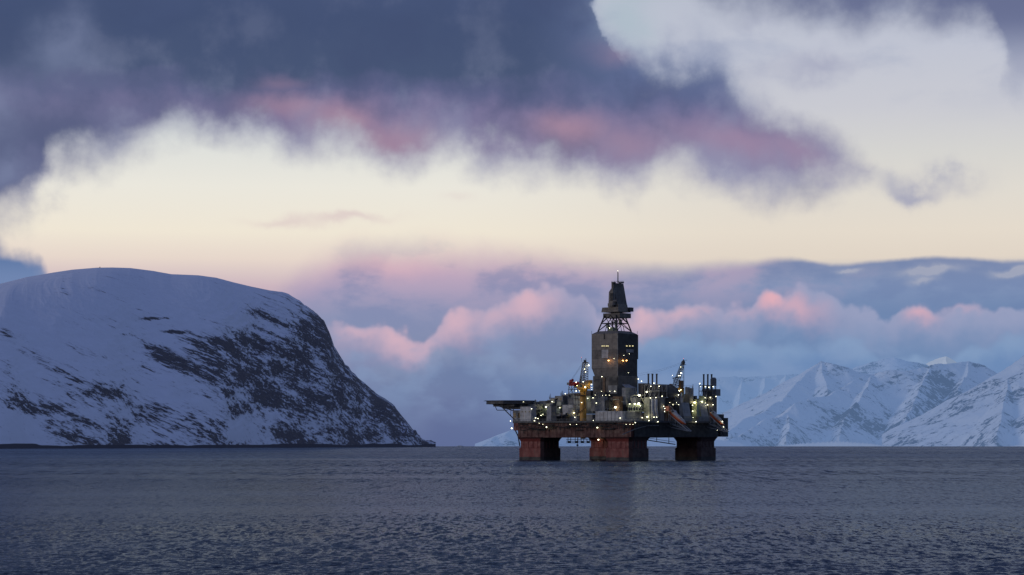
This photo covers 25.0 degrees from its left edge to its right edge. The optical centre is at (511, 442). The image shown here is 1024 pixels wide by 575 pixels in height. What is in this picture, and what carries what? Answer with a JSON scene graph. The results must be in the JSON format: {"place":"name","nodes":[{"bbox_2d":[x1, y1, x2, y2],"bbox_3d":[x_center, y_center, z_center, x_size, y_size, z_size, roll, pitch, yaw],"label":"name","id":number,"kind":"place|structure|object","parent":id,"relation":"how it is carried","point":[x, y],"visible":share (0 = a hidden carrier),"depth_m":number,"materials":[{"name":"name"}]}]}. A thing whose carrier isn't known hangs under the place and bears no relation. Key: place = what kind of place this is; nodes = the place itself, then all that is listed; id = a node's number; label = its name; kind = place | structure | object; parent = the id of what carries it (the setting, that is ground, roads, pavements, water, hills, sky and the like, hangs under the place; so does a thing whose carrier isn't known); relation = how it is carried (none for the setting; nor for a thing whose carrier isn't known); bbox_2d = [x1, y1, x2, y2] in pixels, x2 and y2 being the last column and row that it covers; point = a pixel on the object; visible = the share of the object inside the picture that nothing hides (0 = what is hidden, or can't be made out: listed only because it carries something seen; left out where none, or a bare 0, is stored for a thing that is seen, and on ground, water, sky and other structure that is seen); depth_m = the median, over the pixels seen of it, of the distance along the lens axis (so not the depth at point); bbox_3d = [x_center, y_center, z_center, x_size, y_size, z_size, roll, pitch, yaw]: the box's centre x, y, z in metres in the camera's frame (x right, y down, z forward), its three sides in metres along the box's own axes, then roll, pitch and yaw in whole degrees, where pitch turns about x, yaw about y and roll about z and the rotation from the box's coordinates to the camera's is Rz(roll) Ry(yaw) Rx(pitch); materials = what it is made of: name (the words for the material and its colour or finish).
{"place":"outdoors","nodes":[
{"label":"outdoors","id":0,"kind":"place"},
{"bbox_2d":[0,267,435,448],"bbox_3d":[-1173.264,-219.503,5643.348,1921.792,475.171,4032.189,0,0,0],"label":"hill","id":1,"kind":"structure","parent":0,"point":[111,357],"depth_m":5182.44,"materials":[{"name":"white snow"}]},
{"bbox_2d":[0,446,1023,574],"bbox_3d":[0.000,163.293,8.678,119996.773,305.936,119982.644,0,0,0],"label":"sea","id":2,"kind":"structure","parent":0,"point":[757,510],"depth_m":349.48,"materials":[{"name":"liquid"}]},
{"bbox_2d":[485,272,728,460],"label":"drilling rig","id":3,"kind":"object","parent":2,"relation":"on","point":[618,412],"visible":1,"depth_m":1372.62,"materials":[{"name":"red paint"}]},
{"bbox_2d":[669,410,685,424],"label":"lifeboat","id":4,"kind":"object","parent":3,"relation":"on","point":[676,416],"visible":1,"depth_m":1349.86,"materials":[{"name":"orange paint"}]},
{"bbox_2d":[710,411,723,424],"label":"lifeboat","id":5,"kind":"object","parent":3,"relation":"on","point":[715,417],"visible":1,"depth_m":1379.68,"materials":[{"name":"orange paint"}]},
{"bbox_2d":[0,0,1023,445],"label":"sky","id":6,"kind":"structure","parent":0,"point":[459,191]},
{"bbox_2d":[475,429,747,445],"bbox_3d":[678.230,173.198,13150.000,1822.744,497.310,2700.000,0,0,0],"label":"mountain","id":7,"kind":"structure","parent":0,"point":[509,438],"depth_m":13264.26,"materials":[{"name":"white snow"}]},
{"bbox_2d":[667,374,798,413],"bbox_3d":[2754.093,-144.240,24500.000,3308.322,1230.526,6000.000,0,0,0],"label":"mountain","id":8,"kind":"structure","parent":0,"point":[735,391],"depth_m":25349.27,"materials":[{"name":"white snow"}]},
{"bbox_2d":[716,361,871,440],"bbox_3d":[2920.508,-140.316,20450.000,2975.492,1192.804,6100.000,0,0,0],"label":"mountain","id":9,"kind":"structure","parent":0,"point":[821,379],"depth_m":20360.01,"materials":[{"name":"white snow"}]},
{"bbox_2d":[727,361,996,445],"bbox_3d":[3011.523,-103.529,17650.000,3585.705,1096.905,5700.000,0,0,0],"label":"mountain","id":10,"kind":"structure","parent":0,"point":[872,408],"depth_m":17367.83,"materials":[{"name":"white snow"}]},
{"bbox_2d":[853,357,927,373],"bbox_3d":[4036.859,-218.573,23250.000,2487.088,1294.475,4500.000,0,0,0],"label":"mountain","id":11,"kind":"structure","parent":0,"point":[886,364],"depth_m":23431.01,"materials":[{"name":"white snow"}]},
{"bbox_2d":[781,441,1023,445],"bbox_3d":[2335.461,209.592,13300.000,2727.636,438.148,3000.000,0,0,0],"label":"mountain","id":12,"kind":"structure","parent":0,"point":[837,443],"depth_m":13903.90,"materials":[{"name":"white snow"}]},
{"bbox_2d":[926,356,956,365],"bbox_3d":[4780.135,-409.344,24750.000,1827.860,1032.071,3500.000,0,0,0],"label":"mountain","id":13,"kind":"structure","parent":0,"point":[944,360],"depth_m":24846.76,"materials":[{"name":"white snow"}]},
{"bbox_2d":[882,356,1023,445],"bbox_3d":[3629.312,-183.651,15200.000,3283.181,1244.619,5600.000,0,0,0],"label":"mountain","id":14,"kind":"structure","parent":0,"point":[989,411],"depth_m":14043.29,"materials":[{"name":"white snow"}]}
]}

